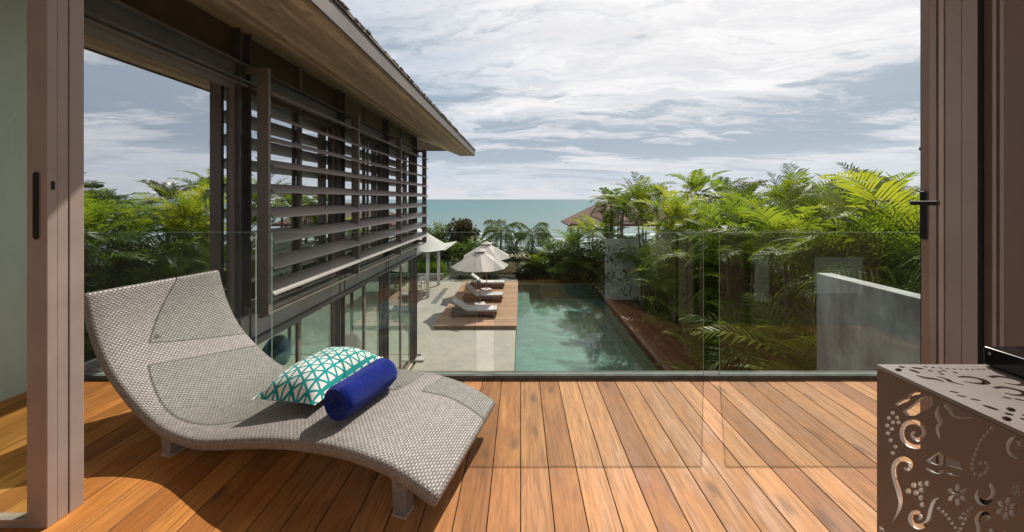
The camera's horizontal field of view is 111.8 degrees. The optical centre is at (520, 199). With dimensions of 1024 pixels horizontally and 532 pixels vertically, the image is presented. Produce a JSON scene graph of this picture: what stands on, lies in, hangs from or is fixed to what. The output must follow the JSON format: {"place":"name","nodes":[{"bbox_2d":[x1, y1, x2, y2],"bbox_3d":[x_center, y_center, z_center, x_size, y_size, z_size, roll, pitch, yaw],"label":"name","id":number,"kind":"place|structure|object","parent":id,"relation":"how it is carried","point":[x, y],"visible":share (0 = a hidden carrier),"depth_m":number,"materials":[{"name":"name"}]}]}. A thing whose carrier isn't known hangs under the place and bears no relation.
{"place":"outdoors","nodes":[
{"label":"outdoors","id":0,"kind":"place"},
{"bbox_2d":[345,333,361,349],"bbox_3d":[-5.458,4.925,11.048,0.838,1.150,0.851,0,0,-30],"label":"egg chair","id":1,"kind":"object","parent":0,"point":[353,340],"visible":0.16,"depth_m":11.28,"materials":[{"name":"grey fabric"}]},
{"bbox_2d":[257,274,517,355],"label":"patio","id":2,"kind":"structure","parent":0,"point":[315,332],"depth_m":15.87,"materials":[{"name":"grey stone"}]},
{"bbox_2d":[390,259,448,276],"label":"ornamental grass","id":3,"kind":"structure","parent":2,"relation":"on","point":[433,267],"depth_m":24.15,"materials":[{"name":"green plant"}]},
{"bbox_2d":[389,228,456,297],"bbox_3d":[-6.150,3.600,20.898,3.904,3.800,4.009,0,0,0],"label":"shade canopy","id":4,"kind":"object","parent":2,"relation":"on","point":[432,244],"visible":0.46,"depth_m":20.00,"materials":[{"name":"fabric"}]},
{"bbox_2d":[434,281,517,328],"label":"timber platform","id":5,"kind":"structure","parent":2,"relation":"on","point":[505,317],"depth_m":15.97,"materials":[{"name":"brown wood"}]},
{"bbox_2d":[450,297,497,317],"bbox_3d":[-2.120,4.951,15.986,2.100,0.797,0.700,0,0,0],"label":"sun lounger","id":6,"kind":"object","parent":5,"relation":"on","point":[462,305],"visible":1,"depth_m":15.71,"materials":[{"name":"white fabric"}]},
{"bbox_2d":[451,248,507,304],"bbox_3d":[-2.050,3.860,17.535,2.716,2.980,2.716,0,0,11],"label":"parasol","id":7,"kind":"object","parent":5,"relation":"on","point":[479,260],"visible":1,"depth_m":16.93,"materials":[{"name":"beige fabric"}]},
{"bbox_2d":[462,282,502,301],"bbox_3d":[-1.980,4.912,18.404,2.100,0.876,0.700,0,0,0],"label":"sun lounger","id":8,"kind":"object","parent":5,"relation":"on","point":[474,294],"visible":0.99,"depth_m":18.13,"materials":[{"name":"white fabric"}]},
{"bbox_2d":[463,240,509,291],"bbox_3d":[-2.000,3.860,20.407,2.716,2.980,2.716,0,0,-6],"label":"parasol","id":9,"kind":"object","parent":5,"relation":"on","point":[495,252],"visible":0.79,"depth_m":20.06,"materials":[{"name":"beige fabric"}]},
{"bbox_2d":[470,273,504,288],"bbox_3d":[-2.020,4.941,21.125,2.100,0.818,0.700,0,0,0],"label":"sun lounger","id":10,"kind":"object","parent":5,"relation":"on","point":[489,282],"visible":0.87,"depth_m":20.82,"materials":[{"name":"white fabric"}]},
{"bbox_2d":[412,329,515,370],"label":"patio","id":11,"kind":"structure","parent":0,"point":[469,349],"depth_m":12.53,"materials":[{"name":"beige stone"}]},
{"bbox_2d":[341,0,919,198],"label":"sky","id":12,"kind":"structure","parent":0,"point":[553,99],"materials":[{"name":"white"}]},
{"bbox_2d":[410,253,914,369],"bbox_3d":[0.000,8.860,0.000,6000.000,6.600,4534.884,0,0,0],"label":"ground","id":13,"kind":"structure","parent":0,"point":[572,281],"depth_m":23.18,"materials":[{"name":"green soil"}]},
{"bbox_2d":[0,0,474,401],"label":"house wing","id":14,"kind":"structure","parent":13,"relation":"on","point":[170,139],"depth_m":3.99,"materials":[{"name":"wood"}]},
{"bbox_2d":[84,23,234,370],"bbox_3d":[-3.655,-0.010,3.590,0.050,2.920,1.633,0,0,0],"label":"window","id":15,"kind":"structure","parent":14,"relation":"in","point":[159,129],"depth_m":3.44,"materials":[{"name":"clear glass"}]},
{"bbox_2d":[252,91,297,305],"bbox_3d":[-3.655,-0.010,5.161,0.050,2.920,1.132,0,0,0],"label":"window","id":16,"kind":"structure","parent":14,"relation":"in","point":[281,130],"depth_m":5.25,"materials":[{"name":"clear glass"}]},
{"bbox_2d":[262,335,291,365],"bbox_3d":[-7.697,4.925,10.899,0.838,1.150,0.851,0,0,10],"label":"egg chair","id":17,"kind":"object","parent":14,"relation":"on","point":[277,348],"visible":0.64,"depth_m":10.91,"materials":[{"name":"blue fabric"}]},
{"bbox_2d":[256,320,300,363],"bbox_3d":[-3.655,3.713,5.161,0.050,3.575,1.132,0,0,0],"label":"window","id":18,"kind":"structure","parent":14,"relation":"in","point":[297,324],"depth_m":5.66,"materials":[{"name":"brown metal"}]},
{"bbox_2d":[243,68,361,314],"bbox_3d":[-3.420,-0.105,5.758,0.400,3.210,2.523,0,0,0],"label":"louvre screen","id":19,"kind":"object","parent":14,"relation":"attached to","point":[266,286],"visible":1,"depth_m":4.93,"materials":[{"name":"wood"}]},
{"bbox_2d":[302,112,334,285],"bbox_3d":[-3.690,-0.010,6.293,0.050,2.920,1.132,0,0,0],"label":"window","id":20,"kind":"structure","parent":14,"relation":"in","point":[309,138],"depth_m":6.30,"materials":[{"name":"clear glass"}]},
{"bbox_2d":[306,301,334,346],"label":"window","id":21,"kind":"structure","parent":14,"relation":"in","point":[333,303],"depth_m":6.80,"materials":[{"name":"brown metal"}]},
{"bbox_2d":[345,128,365,268],"bbox_3d":[-3.655,-0.010,7.586,0.050,2.920,1.077,0,0,0],"label":"window","id":22,"kind":"structure","parent":14,"relation":"in","point":[347,132],"depth_m":7.44,"materials":[{"name":"clear glass"}]},
{"bbox_2d":[345,284,365,350],"bbox_3d":[-3.655,3.713,7.586,0.050,3.575,1.077,0,0,0],"label":"window","id":23,"kind":"structure","parent":14,"relation":"in","point":[364,286],"depth_m":8.06,"materials":[{"name":"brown metal"}]},
{"bbox_2d":[342,115,402,273],"bbox_3d":[-3.420,-0.105,8.260,0.400,3.210,2.508,0,0,0],"label":"louvre screen","id":24,"kind":"object","parent":14,"relation":"attached to","point":[367,253],"visible":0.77,"depth_m":7.57,"materials":[{"name":"wood"}]},
{"bbox_2d":[369,139,381,258],"bbox_3d":[-3.690,-0.010,8.664,0.050,2.920,1.077,0,0,0],"label":"window","id":25,"kind":"structure","parent":14,"relation":"in","point":[374,157],"depth_m":8.81,"materials":[{"name":"clear glass"}]},
{"bbox_2d":[389,146,395,250],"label":"window","id":26,"kind":"structure","parent":14,"relation":"in","point":[392,151],"depth_m":9.89,"materials":[{"name":"clear glass"}]},
{"bbox_2d":[389,264,401,368],"bbox_3d":[-3.655,3.713,9.986,0.050,3.575,1.190,0,0,0],"label":"window","id":27,"kind":"structure","parent":14,"relation":"in","point":[400,267],"depth_m":10.52,"materials":[{"name":"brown metal"}]},
{"bbox_2d":[402,152,412,244],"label":"window","id":28,"kind":"structure","parent":14,"relation":"in","point":[408,166],"depth_m":11.41,"materials":[{"name":"clear glass"}]},
{"bbox_2d":[403,258,412,369],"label":"window","id":29,"kind":"structure","parent":14,"relation":"in","point":[410,361],"depth_m":11.71,"materials":[{"name":"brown metal"}]},
{"bbox_2d":[389,137,427,253],"bbox_3d":[-3.420,-0.105,10.816,0.400,3.210,2.630,0,0,0],"label":"louvre screen","id":30,"kind":"object","parent":14,"relation":"attached to","point":[423,234],"visible":0.82,"depth_m":10.56,"materials":[{"name":"wood"}]},
{"bbox_2d":[486,387,554,531],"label":"deck slab","id":31,"kind":"structure","parent":14,"relation":"on","point":[520,462],"depth_m":1.91,"materials":[{"name":"wood"}]},
{"bbox_2d":[84,371,876,386],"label":"deck kerb","id":32,"kind":"structure","parent":31,"relation":"attached to","point":[491,375],"depth_m":2.68,"materials":[{"name":"grey metal"}]},
{"bbox_2d":[494,232,703,373],"bbox_3d":[0.614,0.811,2.721,1.645,1.108,0.009,0,0,0],"label":"glass balustrade panel","id":33,"kind":"object","parent":32,"relation":"on","point":[640,373],"visible":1,"depth_m":2.72,"materials":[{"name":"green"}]},
{"bbox_2d":[719,232,876,373],"bbox_3d":[2.773,0.811,2.721,2.424,1.108,0.009,0,0,0],"label":"glass balustrade panel","id":34,"kind":"object","parent":32,"relation":"on","point":[761,373],"visible":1,"depth_m":2.72,"materials":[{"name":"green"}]},
{"bbox_2d":[0,380,995,531],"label":"deck","id":35,"kind":"structure","parent":31,"relation":"on","point":[699,456],"depth_m":1.78,"materials":[{"name":"wood"}]},
{"bbox_2d":[84,270,494,519],"bbox_3d":[-1.387,0.979,2.096,2.369,0.843,0.730,0,0,15],"label":"wicker lounger","id":36,"kind":"object","parent":35,"relation":"on","point":[186,361],"visible":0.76,"depth_m":2.01,"materials":[{"name":"wicker"}]},
{"bbox_2d":[252,347,382,404],"bbox_3d":[-1.236,1.070,2.178,0.440,0.196,0.580,-4,-1,14],"label":"scatter cushion","id":37,"kind":"object","parent":36,"relation":"on","point":[312,379],"visible":0.91,"depth_m":2.01,"materials":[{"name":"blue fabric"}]},
{"bbox_2d":[324,358,396,420],"bbox_3d":[-0.870,1.032,1.914,0.187,0.180,0.376,0,0,21],"label":"rolled towel","id":38,"kind":"object","parent":36,"relation":"on","point":[353,393],"visible":1,"depth_m":1.81,"materials":[{"name":"blue fabric"}]},
{"bbox_2d":[877,364,1023,531],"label":"perforated console","id":39,"kind":"object","parent":35,"relation":"on","point":[982,447],"visible":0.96,"depth_m":0.90,"materials":[{"name":"metal"}]},
{"bbox_2d":[983,346,1023,377],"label":"media player","id":40,"kind":"object","parent":39,"relation":"on","point":[1009,359],"visible":1,"depth_m":1.01},
{"bbox_3d":[0.510,-0.476,0.030,8.180,3.848,6.560,0,0,0],"label":"living room","id":41,"kind":"object","parent":31,"relation":"on","visible":0},
{"bbox_2d":[0,0,83,527],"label":"sliding door","id":42,"kind":"structure","parent":41,"relation":"attached to","point":[55,261],"depth_m":1.50,"materials":[{"name":"brown wood"}]},
{"bbox_2d":[977,0,1023,521],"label":"door jamb","id":43,"kind":"object","parent":41,"relation":"attached to","point":[1000,172],"depth_m":1.49,"materials":[{"name":"brown wood"}]},
{"bbox_2d":[910,0,976,525],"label":"folding door","id":44,"kind":"structure","parent":43,"relation":"attached to","point":[947,202],"depth_m":1.47,"materials":[{"name":"brown wood"}]},
{"bbox_2d":[419,220,448,261],"bbox_3d":[-7.645,3.867,27.562,4.230,4.697,2.806,0,0,-6],"label":"shrub","id":45,"kind":"object","parent":13,"relation":"on","point":[441,233],"visible":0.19,"depth_m":27.58,"materials":[{"name":"green plant"}]},
{"bbox_2d":[438,239,484,273],"bbox_3d":[-4.730,4.424,26.517,4.230,3.152,2.806,0,0,22],"label":"shrub","id":46,"kind":"object","parent":13,"relation":"on","point":[451,249],"visible":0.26,"depth_m":26.18,"materials":[{"name":"green plant"}]},
{"bbox_2d":[445,217,480,256],"bbox_3d":[-4.659,3.961,28.595,2.945,5.079,3.115,0,0,-2],"label":"shrub","id":47,"kind":"object","parent":13,"relation":"on","point":[462,225],"visible":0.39,"depth_m":27.89,"materials":[{"name":"green plant"}]},
{"bbox_2d":[482,219,521,251],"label":"palm tree","id":48,"kind":"object","parent":13,"relation":"on","point":[494,230],"visible":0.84,"depth_m":27.62,"materials":[{"name":"green plant"}]},
{"bbox_2d":[498,263,539,280],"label":"shrub","id":49,"kind":"object","parent":13,"relation":"on","point":[521,275],"visible":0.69,"depth_m":24.36,"materials":[{"name":"green plant"}]},
{"bbox_2d":[502,244,550,277],"bbox_3d":[0.524,4.634,26.209,4.637,2.444,2.734,0,0,45],"label":"shrub","id":50,"kind":"object","parent":13,"relation":"on","point":[518,259],"visible":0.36,"depth_m":26.06,"materials":[{"name":"green plant"}]},
{"bbox_2d":[510,222,554,256],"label":"palm tree","id":51,"kind":"object","parent":13,"relation":"on","point":[523,235],"visible":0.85,"depth_m":26.83,"materials":[{"name":"green plant"}]},
{"bbox_2d":[522,252,554,281],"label":"shrub","id":52,"kind":"object","parent":13,"relation":"on","point":[547,260],"visible":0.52,"depth_m":24.07,"materials":[{"name":"green plant"}]},
{"bbox_2d":[518,245,563,277],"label":"palm tree","id":53,"kind":"object","parent":13,"relation":"on","point":[537,254],"visible":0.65,"depth_m":24.28,"materials":[{"name":"green plant"}]},
{"bbox_2d":[533,238,567,263],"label":"palm tree","id":54,"kind":"object","parent":13,"relation":"on","point":[550,247],"visible":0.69,"depth_m":25.45,"materials":[{"name":"green plant"}]},
{"bbox_2d":[546,264,584,281],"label":"shrub","id":55,"kind":"object","parent":13,"relation":"on","point":[559,276],"visible":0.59,"depth_m":23.42,"materials":[{"name":"green plant"}]},
{"bbox_2d":[546,222,599,260],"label":"palm tree","id":56,"kind":"object","parent":13,"relation":"on","point":[574,243],"visible":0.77,"depth_m":24.62,"materials":[{"name":"green plant"}]},
{"bbox_2d":[554,248,604,280],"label":"palm tree","id":57,"kind":"object","parent":13,"relation":"on","point":[579,263],"visible":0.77,"depth_m":23.57,"materials":[{"name":"green plant"}]},
{"bbox_2d":[568,237,612,281],"bbox_3d":[5.224,4.322,24.748,4.637,3.267,2.734,0,0,-29],"label":"shrub","id":58,"kind":"object","parent":13,"relation":"on","point":[580,253],"visible":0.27,"depth_m":24.01,"materials":[{"name":"green plant"}]},
{"bbox_2d":[565,214,619,246],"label":"palm tree","id":59,"kind":"object","parent":13,"relation":"on","point":[594,230],"visible":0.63,"depth_m":25.41,"materials":[{"name":"green plant"}]},
{"bbox_2d":[514,283,671,370],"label":"swimming pool","id":60,"kind":"structure","parent":13,"relation":"in","point":[566,327],"depth_m":16.07,"materials":[{"name":"liquid"}]},
{"bbox_2d":[581,244,616,282],"bbox_3d":[6.296,4.349,23.612,4.637,3.198,2.734,0,0,16],"label":"shrub","id":61,"kind":"object","parent":13,"relation":"on","point":[595,266],"visible":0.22,"depth_m":23.81,"materials":[{"name":"green plant"}]},
{"bbox_2d":[582,224,629,256],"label":"palm tree","id":62,"kind":"object","parent":13,"relation":"on","point":[605,233],"visible":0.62,"depth_m":22.69,"materials":[{"name":"green plant"}]},
{"bbox_2d":[583,241,632,300],"bbox_3d":[5.501,4.113,20.266,4.173,3.820,2.461,0,0,-37],"label":"shrub","id":63,"kind":"object","parent":13,"relation":"on","point":[602,278],"visible":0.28,"depth_m":19.41,"materials":[{"name":"green plant"}]},
{"bbox_2d":[589,187,626,224],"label":"palm tree","id":64,"kind":"object","parent":13,"relation":"on","point":[611,192],"visible":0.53,"depth_m":23.06,"materials":[{"name":"green plant"}]},
{"bbox_2d":[561,203,673,247],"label":"beach pavilion","id":65,"kind":"structure","parent":13,"relation":"on","point":[569,222],"depth_m":32.88,"materials":[{"name":"brown"}]},
{"bbox_2d":[581,189,655,247],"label":"palm tree","id":66,"kind":"object","parent":13,"relation":"on","point":[611,219],"visible":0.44,"depth_m":22.03,"materials":[{"name":"green plant"}]},
{"bbox_2d":[600,232,649,296],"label":"palm tree","id":67,"kind":"object","parent":13,"relation":"on","point":[620,255],"visible":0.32,"depth_m":19.48,"materials":[{"name":"green plant"}]},
{"bbox_2d":[595,193,655,293],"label":"palm tree","id":68,"kind":"object","parent":13,"relation":"on","point":[624,196],"visible":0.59,"depth_m":20.35,"materials":[{"name":"green plant"}]},
{"bbox_2d":[605,238,653,300],"bbox_3d":[5.950,3.845,18.971,2.650,3.430,0.060,0,0,0],"label":"garden screen","id":69,"kind":"object","parent":13,"relation":"on","point":[611,293],"visible":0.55,"depth_m":18.96,"materials":[{"name":"metal"}]},
{"bbox_2d":[597,171,680,306],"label":"palm tree","id":70,"kind":"object","parent":13,"relation":"on","point":[639,191],"visible":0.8,"depth_m":17.82,"materials":[{"name":"green plant"}]},
{"bbox_2d":[618,253,665,310],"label":"palm tree","id":71,"kind":"object","parent":13,"relation":"on","point":[653,277],"visible":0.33,"depth_m":16.49,"materials":[{"name":"green plant"}]},
{"bbox_2d":[621,246,667,297],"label":"palm tree","id":72,"kind":"object","parent":13,"relation":"on","point":[634,255],"visible":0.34,"depth_m":17.60,"materials":[{"name":"green plant"}]},
{"bbox_2d":[610,300,701,370],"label":"dark timber walkway","id":73,"kind":"structure","parent":13,"relation":"on","point":[666,348],"depth_m":13.82,"materials":[{"name":"brown wood"}]},
{"bbox_2d":[633,184,720,332],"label":"palm tree","id":74,"kind":"object","parent":13,"relation":"on","point":[674,208],"visible":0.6,"depth_m":14.17,"materials":[{"name":"green plant"}]},
{"bbox_2d":[639,308,717,338],"bbox_3d":[6.695,5.118,14.536,3.156,1.181,2.463,0,0,-18],"label":"shrub","id":75,"kind":"object","parent":13,"relation":"on","point":[658,322],"visible":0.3,"depth_m":14.40,"materials":[{"name":"green plant"}]},
{"bbox_2d":[631,250,731,357],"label":"palm tree","id":76,"kind":"object","parent":13,"relation":"on","point":[678,293],"visible":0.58,"depth_m":11.99,"materials":[{"name":"green plant"}]},
{"bbox_2d":[628,229,753,345],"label":"palm tree","id":77,"kind":"object","parent":13,"relation":"on","point":[668,250],"visible":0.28,"depth_m":13.19,"materials":[{"name":"green plant"}]},
{"bbox_2d":[650,268,731,317],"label":"palm tree","id":78,"kind":"object","parent":13,"relation":"on","point":[663,282],"visible":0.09,"depth_m":13.04,"materials":[{"name":"green plant"}]},
{"bbox_2d":[638,228,746,353],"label":"palm tree","id":79,"kind":"object","parent":13,"relation":"on","point":[682,248],"visible":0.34,"depth_m":12.30,"materials":[{"name":"green plant"}]},
{"bbox_2d":[663,169,731,207],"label":"palm tree","id":80,"kind":"object","parent":13,"relation":"on","point":[693,182],"visible":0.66,"depth_m":19.96,"materials":[{"name":"green plant"}]},
{"bbox_2d":[657,299,742,370],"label":"palm tree","id":81,"kind":"object","parent":13,"relation":"on","point":[680,330],"visible":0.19,"depth_m":10.95,"materials":[{"name":"green plant"}]},
{"bbox_2d":[649,197,754,329],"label":"palm tree","id":82,"kind":"object","parent":13,"relation":"on","point":[659,233],"visible":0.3,"depth_m":13.12,"materials":[{"name":"green plant"}]},
{"bbox_2d":[651,200,780,352],"bbox_3d":[6.202,2.812,10.554,3.818,5.604,4.087,0,0,37],"label":"palm tree","id":83,"kind":"object","parent":13,"relation":"on","point":[745,271],"visible":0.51,"depth_m":10.40,"materials":[{"name":"green plant"}]},
{"bbox_2d":[669,248,762,323],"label":"palm tree","id":84,"kind":"object","parent":13,"relation":"on","point":[701,277],"visible":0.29,"depth_m":11.74,"materials":[{"name":"green plant"}]},
{"bbox_2d":[645,328,797,370],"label":"palm tree","id":85,"kind":"object","parent":13,"relation":"on","point":[724,345],"visible":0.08,"depth_m":10.10,"materials":[{"name":"green plant"}]},
{"bbox_2d":[693,176,752,220],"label":"palm tree","id":86,"kind":"object","parent":13,"relation":"on","point":[717,182],"visible":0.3,"depth_m":21.79,"materials":[{"name":"green plant"}]},
{"bbox_2d":[674,267,790,355],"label":"palm tree","id":87,"kind":"object","parent":13,"relation":"on","point":[722,293],"visible":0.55,"depth_m":10.74,"materials":[{"name":"green plant"}]},
{"bbox_2d":[652,299,816,370],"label":"palm tree","id":88,"kind":"object","parent":13,"relation":"on","point":[733,317],"visible":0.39,"depth_m":9.11,"materials":[{"name":"green plant"}]},
{"bbox_2d":[681,180,792,320],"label":"palm tree","id":89,"kind":"object","parent":13,"relation":"on","point":[729,208],"visible":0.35,"depth_m":11.16,"materials":[{"name":"green plant"}]},
{"bbox_2d":[677,322,813,370],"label":"palm tree","id":90,"kind":"object","parent":13,"relation":"on","point":[739,358],"visible":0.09,"depth_m":9.36,"materials":[{"name":"green plant"}]},
{"bbox_2d":[678,290,816,370],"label":"palm tree","id":91,"kind":"object","parent":13,"relation":"on","point":[772,335],"visible":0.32,"depth_m":7.48,"materials":[{"name":"green plant"}]},
{"bbox_2d":[691,292,816,370],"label":"palm tree","id":92,"kind":"object","parent":13,"relation":"on","point":[802,348],"visible":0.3,"depth_m":6.89,"materials":[{"name":"green plant"}]},
{"bbox_2d":[692,288,816,367],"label":"palm tree","id":93,"kind":"object","parent":13,"relation":"on","point":[744,302],"visible":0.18,"depth_m":9.54,"materials":[{"name":"green plant"}]},
{"bbox_2d":[702,178,808,296],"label":"palm tree","id":94,"kind":"object","parent":13,"relation":"on","point":[759,197],"visible":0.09,"depth_m":12.41,"materials":[{"name":"green plant"}]},
{"bbox_2d":[680,212,835,349],"bbox_3d":[6.572,2.989,9.595,3.720,5.247,3.616,0,0,9],"label":"palm tree","id":95,"kind":"object","parent":13,"relation":"on","point":[750,245],"visible":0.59,"depth_m":9.53,"materials":[{"name":"green plant"}]},
{"bbox_2d":[712,323,816,370],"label":"palm tree","id":96,"kind":"object","parent":13,"relation":"on","point":[770,354],"visible":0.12,"depth_m":7.97,"materials":[{"name":"green plant"}]},
{"bbox_2d":[731,262,807,326],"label":"palm tree","id":97,"kind":"object","parent":13,"relation":"on","point":[773,283],"visible":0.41,"depth_m":10.06,"materials":[{"name":"green plant"}]},
{"bbox_2d":[687,183,862,322],"bbox_3d":[6.726,2.589,8.686,3.760,6.049,3.661,0,0,0],"label":"palm tree","id":98,"kind":"object","parent":13,"relation":"on","point":[764,217],"visible":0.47,"depth_m":8.78,"materials":[{"name":"green plant"}]},
{"bbox_2d":[744,162,855,334],"bbox_3d":[9.765,2.105,12.192,4.454,7.018,4.768,0,0,-25],"label":"palm tree","id":99,"kind":"object","parent":13,"relation":"on","point":[788,180],"visible":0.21,"depth_m":11.72,"materials":[{"name":"green plant"}]},
{"bbox_2d":[731,189,882,369],"bbox_3d":[6.910,2.670,8.014,3.605,5.888,3.860,0,0,-17],"label":"palm tree","id":100,"kind":"object","parent":13,"relation":"on","point":[801,209],"visible":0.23,"depth_m":7.87,"materials":[{"name":"green plant"}]},
{"bbox_2d":[747,205,919,292],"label":"palm tree","id":101,"kind":"object","parent":13,"relation":"on","point":[771,262],"visible":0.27,"depth_m":6.58,"materials":[{"name":"green plant"}]},
{"bbox_2d":[767,182,917,225],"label":"palm tree","id":102,"kind":"object","parent":13,"relation":"on","point":[830,185],"visible":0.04,"depth_m":9.63,"materials":[{"name":"green plant"}]},
{"bbox_2d":[769,198,919,314],"bbox_3d":[6.243,2.789,5.618,3.616,5.647,3.720,0,0,38],"label":"palm tree","id":103,"kind":"object","parent":13,"relation":"on","point":[903,272],"visible":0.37,"depth_m":5.55,"materials":[{"name":"green plant"}]},
{"bbox_2d":[774,167,919,284],"bbox_3d":[7.563,2.434,6.892,3.890,6.358,3.994,0,0,42],"label":"palm tree","id":104,"kind":"object","parent":13,"relation":"on","point":[890,186],"visible":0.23,"depth_m":6.77,"materials":[{"name":"green plant"}]},
{"bbox_2d":[777,195,919,291],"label":"palm tree","id":105,"kind":"object","parent":13,"relation":"on","point":[892,239],"visible":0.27,"depth_m":5.67,"materials":[{"name":"green plant"}]},
{"bbox_2d":[788,162,919,286],"bbox_3d":[9.332,2.254,9.164,4.242,6.721,4.541,0,0,-45],"label":"palm tree","id":106,"kind":"object","parent":13,"relation":"on","point":[909,175],"visible":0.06,"depth_m":9.24,"materials":[{"name":"green plant"}]},
{"bbox_2d":[827,181,919,231],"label":"palm tree","id":107,"kind":"object","parent":13,"relation":"on","point":[854,196],"visible":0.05,"depth_m":8.45,"materials":[{"name":"green plant"}]},
{"bbox_2d":[417,199,911,246],"bbox_3d":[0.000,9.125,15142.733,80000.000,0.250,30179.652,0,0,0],"label":"sea","id":108,"kind":"structure","parent":0,"point":[532,213],"depth_m":236.97,"materials":[{"name":"liquid"}]},
{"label":"patio","id":109,"kind":"structure","parent":0,"visible":0},
{"bbox_2d":[817,273,919,370],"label":"concrete wall","id":110,"kind":"structure","parent":109,"relation":"on","point":[862,325],"depth_m":4.05,"materials":[{"name":"grey concrete"}]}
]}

